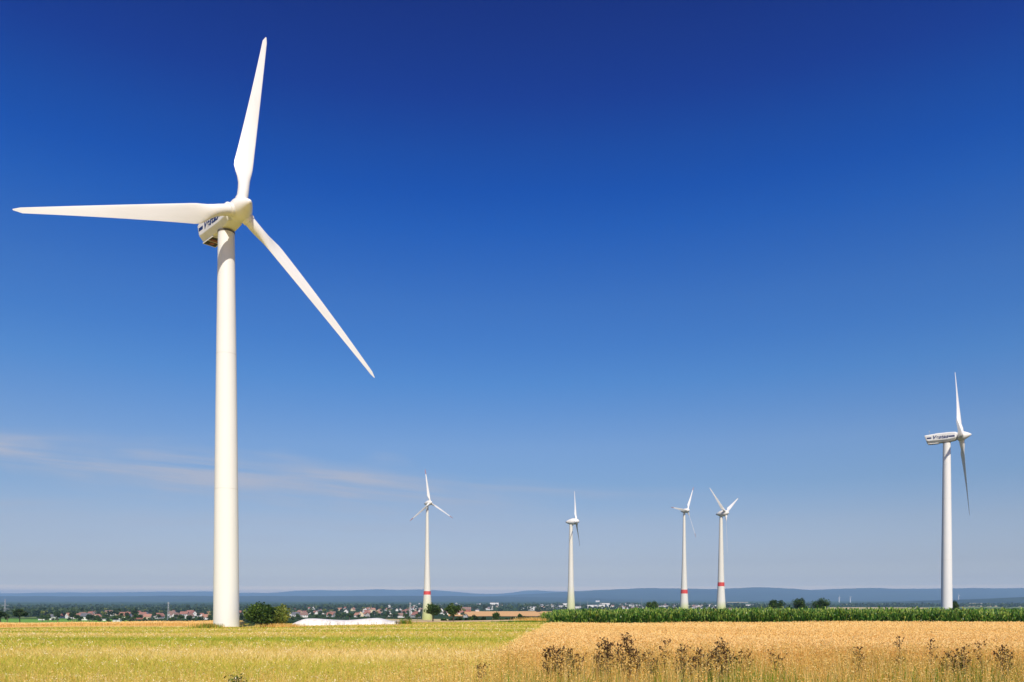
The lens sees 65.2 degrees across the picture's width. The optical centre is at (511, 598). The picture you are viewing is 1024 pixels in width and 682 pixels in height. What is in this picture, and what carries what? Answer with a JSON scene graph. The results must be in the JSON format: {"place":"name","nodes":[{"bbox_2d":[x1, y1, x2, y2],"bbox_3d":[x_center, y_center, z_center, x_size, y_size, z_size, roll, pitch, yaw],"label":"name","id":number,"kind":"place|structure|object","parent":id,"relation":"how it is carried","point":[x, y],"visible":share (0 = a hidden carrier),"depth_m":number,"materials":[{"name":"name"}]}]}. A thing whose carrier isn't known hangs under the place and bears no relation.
{"place":"outdoors","nodes":[
{"label":"outdoors","id":0,"kind":"place"},
{"bbox_2d":[1,618,134,622],"bbox_3d":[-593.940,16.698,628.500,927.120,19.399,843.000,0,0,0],"label":"meadow","id":1,"kind":"structure","parent":0,"point":[25,620],"depth_m":776.85,"materials":[{"name":"green plant"}]},
{"bbox_2d":[3,625,194,627],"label":"wheat strip","id":2,"kind":"object","parent":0,"point":[91,626],"visible":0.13,"depth_m":157.56,"materials":[{"name":"plant"}]},
{"bbox_2d":[0,620,244,626],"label":"wheat strip crop","id":3,"kind":"object","parent":2,"relation":"on","point":[125,623],"visible":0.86,"depth_m":156.20,"materials":[{"name":"plant"}]},
{"bbox_2d":[0,621,547,681],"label":"fallow field","id":4,"kind":"structure","parent":0,"point":[274,651],"depth_m":35.78,"materials":[{"name":"yellow plant"}]},
{"bbox_2d":[188,623,231,627],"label":"weed mound","id":5,"kind":"object","parent":4,"relation":"on","point":[207,625],"visible":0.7,"depth_m":123.53,"materials":[{"name":"plant"}]},
{"bbox_2d":[1,627,531,681],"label":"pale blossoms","id":6,"kind":"object","parent":4,"relation":"on","point":[233,652],"visible":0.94,"depth_m":37.04,"materials":[{"name":"yellow plant"}]},
{"bbox_2d":[242,623,316,627],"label":"grass","id":7,"kind":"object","parent":4,"relation":"on","point":[281,625],"visible":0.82,"depth_m":126.64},
{"bbox_2d":[492,616,547,620],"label":"dry grass bank","id":8,"kind":"structure","parent":4,"relation":"on","point":[530,619],"depth_m":184.60,"materials":[{"name":"beige plant"}]},
{"bbox_2d":[0,589,560,595],"bbox_3d":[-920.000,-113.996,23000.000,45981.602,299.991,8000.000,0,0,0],"label":"hills","id":9,"kind":"structure","parent":0,"point":[388,592],"depth_m":21617.11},
{"bbox_2d":[0,596,716,600],"bbox_3d":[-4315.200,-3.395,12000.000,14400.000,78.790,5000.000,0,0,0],"label":"hills","id":10,"kind":"structure","parent":0,"point":[251,598],"depth_m":10656.09,"materials":[{"name":"plant"}]},
{"bbox_2d":[394,618,419,624],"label":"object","id":11,"kind":"object","parent":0,"point":[404,621],"visible":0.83,"depth_m":147.87,"materials":[{"name":"green plant"}]},
{"bbox_2d":[386,619,447,620],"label":"field","id":12,"kind":"structure","parent":0,"point":[416,620],"depth_m":697.39,"materials":[{"name":"plant"}]},
{"bbox_2d":[411,620,544,621],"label":"stubble strip","id":13,"kind":"object","parent":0,"point":[464,621],"visible":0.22,"depth_m":201.67,"materials":[{"name":"plant"}]},
{"bbox_2d":[448,611,551,615],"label":"field","id":14,"kind":"structure","parent":0,"point":[505,613],"depth_m":1458.31,"materials":[{"name":"beige plant"}]},
{"bbox_2d":[0,601,1020,678],"bbox_3d":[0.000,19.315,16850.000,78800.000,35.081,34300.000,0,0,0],"label":"ground","id":15,"kind":"structure","parent":0,"point":[199,603],"depth_m":5532.79,"materials":[{"name":"green plant"}]},
{"bbox_2d":[0,611,7,621],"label":"tree","id":16,"kind":"object","parent":15,"relation":"on","point":[2,613],"visible":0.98,"depth_m":244.40,"materials":[{"name":"green plant"}]},
{"bbox_2d":[12,609,27,621],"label":"tree","id":17,"kind":"object","parent":15,"relation":"on","point":[18,612],"visible":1,"depth_m":231.53,"materials":[{"name":"green plant"}]},
{"bbox_2d":[54,612,60,621],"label":"village tree","id":18,"kind":"object","parent":15,"relation":"on","point":[57,614],"visible":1,"depth_m":639.82,"materials":[{"name":"green plant"}]},
{"bbox_2d":[80,613,90,619],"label":"house","id":19,"kind":"structure","parent":15,"relation":"on","point":[84,615],"depth_m":811.87,"materials":[{"name":"brick"}]},
{"bbox_2d":[112,608,121,615],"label":"village tree","id":20,"kind":"object","parent":15,"relation":"on","point":[116,611],"visible":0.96,"depth_m":931.91,"materials":[{"name":"green plant"}]},
{"bbox_2d":[130,608,138,614],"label":"village tree","id":21,"kind":"object","parent":15,"relation":"on","point":[135,610],"visible":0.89,"depth_m":813.13,"materials":[{"name":"green plant"}]},
{"bbox_2d":[132,613,140,618],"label":"village tree","id":22,"kind":"object","parent":15,"relation":"on","point":[135,616],"visible":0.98,"depth_m":642.43,"materials":[{"name":"green plant"}]},
{"bbox_2d":[143,614,152,618],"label":"house","id":23,"kind":"structure","parent":15,"relation":"on","point":[147,615],"depth_m":979.94,"materials":[{"name":"brick"}]},
{"bbox_2d":[180,611,188,615],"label":"house","id":24,"kind":"structure","parent":15,"relation":"on","point":[184,613],"depth_m":1203.29,"materials":[{"name":"brick"}]},
{"bbox_2d":[13,37,374,626],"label":"wind turbine","id":25,"kind":"object","parent":15,"relation":"on","point":[219,225],"visible":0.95,"depth_m":127.87,"materials":[{"name":"paint"}]},
{"bbox_2d":[224,672,251,681],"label":"leafy weed","id":26,"kind":"object","parent":15,"relation":"on","point":[237,678],"visible":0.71,"depth_m":19.20,"materials":[{"name":"green plant"}]},
{"bbox_2d":[0,603,486,617],"bbox_3d":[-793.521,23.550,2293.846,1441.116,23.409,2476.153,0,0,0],"label":"distant wood","id":27,"kind":"object","parent":15,"relation":"on","point":[34,612],"visible":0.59,"depth_m":1709.71,"materials":[{"name":"green plant"}]},
{"bbox_2d":[243,601,275,624],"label":"round bush","id":28,"kind":"object","parent":15,"relation":"on","point":[258,613],"visible":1,"depth_m":126.48,"materials":[{"name":"green plant"}]},
{"bbox_2d":[271,603,290,624],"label":"flowering bush","id":29,"kind":"object","parent":15,"relation":"on","point":[280,614],"visible":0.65,"depth_m":129.44,"materials":[{"name":"green plant"}]},
{"bbox_2d":[299,612,307,616],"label":"house","id":30,"kind":"structure","parent":15,"relation":"on","point":[303,614],"depth_m":1125.18,"materials":[{"name":"brick"}]},
{"bbox_2d":[293,618,398,625],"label":"silage heap","id":31,"kind":"object","parent":15,"relation":"on","point":[315,621],"visible":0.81,"depth_m":150.55,"materials":[{"name":"white plastic"}]},
{"bbox_2d":[411,612,420,617],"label":"house","id":32,"kind":"structure","parent":15,"relation":"on","point":[413,615],"depth_m":1120.88,"materials":[{"name":"brick"}]},
{"bbox_2d":[410,470,451,619],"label":"wind turbine","id":33,"kind":"object","parent":15,"relation":"on","point":[427,598],"visible":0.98,"depth_m":795.61,"materials":[{"name":"paint"}]},
{"bbox_2d":[424,603,441,620],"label":"tree","id":34,"kind":"object","parent":15,"relation":"on","point":[433,610],"visible":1,"depth_m":204.36,"materials":[{"name":"green plant"}]},
{"bbox_2d":[445,603,462,620],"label":"tree","id":35,"kind":"object","parent":15,"relation":"on","point":[451,609],"visible":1,"depth_m":202.10,"materials":[{"name":"green plant"}]},
{"bbox_2d":[461,607,470,611],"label":"house","id":36,"kind":"structure","parent":15,"relation":"on","point":[468,609],"depth_m":1734.76,"materials":[{"name":"brick"}]},
{"bbox_2d":[474,663,489,677],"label":"dead thistle","id":37,"kind":"object","parent":15,"relation":"on","point":[477,666],"visible":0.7,"depth_m":17.48,"materials":[{"name":"brown plant"}]},
{"bbox_2d":[492,611,500,619],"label":"hedge shrub","id":38,"kind":"object","parent":15,"relation":"on","point":[496,615],"visible":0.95,"depth_m":261.61,"materials":[{"name":"green plant"}]},
{"bbox_2d":[0,602,1023,611],"bbox_3d":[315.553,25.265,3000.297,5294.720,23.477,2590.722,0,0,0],"label":"plain wood","id":39,"kind":"object","parent":15,"relation":"on","point":[538,607],"visible":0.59,"depth_m":2861.23,"materials":[{"name":"green plant"}]},
{"bbox_2d":[479,620,547,622],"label":"green grass patch","id":40,"kind":"object","parent":15,"relation":"on","point":[519,621],"visible":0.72,"depth_m":175.70,"materials":[{"name":"green plant"}]},
{"bbox_2d":[540,644,567,681],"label":"dead thistle","id":41,"kind":"object","parent":15,"relation":"on","point":[550,655],"visible":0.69,"depth_m":16.16,"materials":[{"name":"brown plant"}]},
{"bbox_2d":[566,491,579,609],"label":"wind turbine","id":42,"kind":"object","parent":15,"relation":"on","point":[570,594],"visible":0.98,"depth_m":529.48,"materials":[{"name":"paint"}]},
{"bbox_2d":[560,648,586,678],"bbox_3d":[1.267,1.573,16.445,0.587,1.107,0.512,0,0,0],"label":"dead thistle","id":43,"kind":"object","parent":15,"relation":"on","point":[574,660],"visible":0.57,"depth_m":16.32,"materials":[{"name":"brown plant"}]},
{"bbox_2d":[591,637,616,681],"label":"dead thistle","id":44,"kind":"object","parent":15,"relation":"on","point":[606,648],"visible":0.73,"depth_m":16.20,"materials":[{"name":"brown plant"}]},
{"bbox_2d":[614,632,645,681],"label":"dead thistle","id":45,"kind":"object","parent":15,"relation":"on","point":[630,649],"visible":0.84,"depth_m":15.91,"materials":[{"name":"brown plant"}]},
{"bbox_2d":[642,649,658,679],"bbox_3d":[2.874,1.596,16.668,0.391,1.066,0.463,0,0,0],"label":"dead thistle","id":46,"kind":"object","parent":15,"relation":"on","point":[646,664],"visible":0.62,"depth_m":16.64,"materials":[{"name":"brown plant"}]},
{"bbox_2d":[646,600,658,608],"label":"round tree","id":47,"kind":"object","parent":15,"relation":"on","point":[650,604],"visible":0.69,"depth_m":329.26,"materials":[{"name":"green plant"}]},
{"bbox_2d":[659,638,670,673],"bbox_3d":[3.213,1.484,16.894,0.315,1.303,0.210,0,0,0],"label":"dead thistle","id":48,"kind":"object","parent":15,"relation":"on","point":[665,642],"visible":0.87,"depth_m":16.91,"materials":[{"name":"brown plant"}]},
{"bbox_2d":[671,487,695,608],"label":"wind turbine","id":49,"kind":"object","parent":15,"relation":"on","point":[684,598],"visible":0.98,"depth_m":897.39,"materials":[{"name":"paint"}]},
{"bbox_2d":[672,644,697,681],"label":"dead thistle","id":50,"kind":"object","parent":15,"relation":"on","point":[688,661],"visible":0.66,"depth_m":16.43,"materials":[{"name":"brown plant"}]},
{"bbox_2d":[693,647,710,681],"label":"dead thistle","id":51,"kind":"object","parent":15,"relation":"on","point":[699,652],"visible":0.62,"depth_m":16.42,"materials":[{"name":"brown plant"}]},
{"bbox_2d":[701,637,733,681],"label":"dead thistle","id":52,"kind":"object","parent":15,"relation":"on","point":[718,657],"visible":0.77,"depth_m":16.25,"materials":[{"name":"brown plant"}]},
{"bbox_2d":[710,489,737,608],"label":"wind turbine","id":53,"kind":"object","parent":15,"relation":"on","point":[721,514],"visible":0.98,"depth_m":654.08,"materials":[{"name":"paint"}]},
{"bbox_2d":[730,649,753,670],"bbox_3d":[4.800,1.591,16.807,0.554,1.084,0.294,0,0,0],"label":"dead thistle","id":54,"kind":"object","parent":15,"relation":"on","point":[736,658],"visible":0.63,"depth_m":16.79,"materials":[{"name":"brown plant"}]},
{"bbox_2d":[768,599,784,607],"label":"round tree","id":55,"kind":"object","parent":15,"relation":"on","point":[773,604],"visible":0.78,"depth_m":328.53,"materials":[{"name":"green plant"}]},
{"bbox_2d":[768,649,786,680],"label":"dead thistle","id":56,"kind":"object","parent":15,"relation":"on","point":[776,661],"visible":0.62,"depth_m":16.92,"materials":[{"name":"brown plant"}]},
{"bbox_2d":[539,605,1023,623],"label":"corn crop","id":57,"kind":"object","parent":15,"relation":"on","point":[676,614],"visible":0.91,"depth_m":99.46,"materials":[{"name":"green plant"}]},
{"bbox_2d":[792,598,805,608],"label":"round tree","id":58,"kind":"object","parent":15,"relation":"on","point":[800,603],"visible":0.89,"depth_m":328.89,"materials":[{"name":"green plant"}]},
{"bbox_2d":[811,598,829,608],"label":"round tree","id":59,"kind":"object","parent":15,"relation":"on","point":[822,603],"visible":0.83,"depth_m":323.62,"materials":[{"name":"green plant"}]},
{"bbox_2d":[850,646,866,672],"bbox_3d":[7.442,1.581,17.186,0.282,1.120,0.551,0,0,33],"label":"dead thistle","id":60,"kind":"object","parent":15,"relation":"on","point":[864,657],"visible":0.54,"depth_m":17.18,"materials":[{"name":"brown plant"}]},
{"bbox_2d":[939,651,953,676],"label":"dead thistle","id":61,"kind":"object","parent":15,"relation":"on","point":[947,665],"visible":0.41,"depth_m":16.48,"materials":[{"name":"brown plant"}]},
{"bbox_2d":[925,374,970,609],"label":"wind turbine","id":62,"kind":"object","parent":15,"relation":"on","point":[946,439],"visible":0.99,"depth_m":301.26,"materials":[{"name":"paint"}]},
{"bbox_2d":[953,601,958,608],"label":"round tree","id":63,"kind":"object","parent":15,"relation":"on","point":[955,604],"visible":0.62,"depth_m":348.99,"materials":[{"name":"green plant"}]},
{"bbox_2d":[946,644,971,680],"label":"dead thistle","id":64,"kind":"object","parent":15,"relation":"on","point":[958,653],"visible":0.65,"depth_m":16.30,"materials":[{"name":"brown plant"}]},
{"bbox_2d":[993,645,1015,678],"bbox_3d":[9.987,1.532,16.343,0.619,1.188,0.418,0,0,-26],"label":"dead thistle","id":65,"kind":"object","parent":15,"relation":"on","point":[1001,656],"visible":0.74,"depth_m":16.36,"materials":[{"name":"brown plant"}]},
{"bbox_2d":[0,0,1023,593],"label":"sky","id":66,"kind":"structure","parent":0,"point":[629,257],"materials":[{"name":"blue"}]},
{"bbox_2d":[503,587,1023,600],"bbox_3d":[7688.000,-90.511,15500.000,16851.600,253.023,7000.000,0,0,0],"label":"hills","id":67,"kind":"structure","parent":0,"point":[789,594],"depth_m":13693.70,"materials":[{"name":"plant"}]},
{"bbox_2d":[830,607,928,609],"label":"field","id":68,"kind":"structure","parent":0,"point":[872,607],"depth_m":2711.11,"materials":[{"name":"green plant"}]},
{"bbox_2d":[885,597,1023,602],"bbox_3d":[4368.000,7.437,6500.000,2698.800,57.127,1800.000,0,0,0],"label":"hills","id":69,"kind":"structure","parent":0,"point":[1009,600],"depth_m":6212.21,"materials":[{"name":"plant"}]},
{"bbox_2d":[929,607,1020,607],"bbox_3d":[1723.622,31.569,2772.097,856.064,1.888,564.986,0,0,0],"label":"field","id":70,"kind":"structure","parent":0,"point":[980,607],"depth_m":2851.93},
{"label":"wheat field","id":71,"kind":"structure","parent":0,"visible":0},
{"bbox_2d":[0,638,1023,681],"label":"verge grass","id":72,"kind":"structure","parent":71,"relation":"on","point":[880,671],"depth_m":16.35,"materials":[{"name":"beige plant"}]},
{"bbox_2d":[495,620,1023,681],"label":"wheat crop","id":73,"kind":"object","parent":71,"relation":"on","point":[780,632],"visible":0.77,"depth_m":33.00,"materials":[{"name":"plant"}]},
{"bbox_2d":[894,636,905,671],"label":"dead thistle","id":74,"kind":"object","parent":71,"relation":"on","point":[899,637],"visible":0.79,"depth_m":16.94,"materials":[{"name":"brown plant"}]},
{"bbox_2d":[925,638,937,674],"bbox_3d":[8.781,1.478,16.703,0.229,1.304,0.239,0,0,-30],"label":"dead thistle","id":75,"kind":"object","parent":71,"relation":"on","point":[933,651],"visible":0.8,"depth_m":16.72,"materials":[{"name":"brown plant"}]},
{"bbox_2d":[974,639,990,676],"bbox_3d":[10.122,1.507,17.252,0.346,1.271,0.226,0,0,0],"label":"dead thistle","id":76,"kind":"object","parent":71,"relation":"on","point":[975,650],"visible":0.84,"depth_m":17.25,"materials":[{"name":"brown plant"}]}
]}

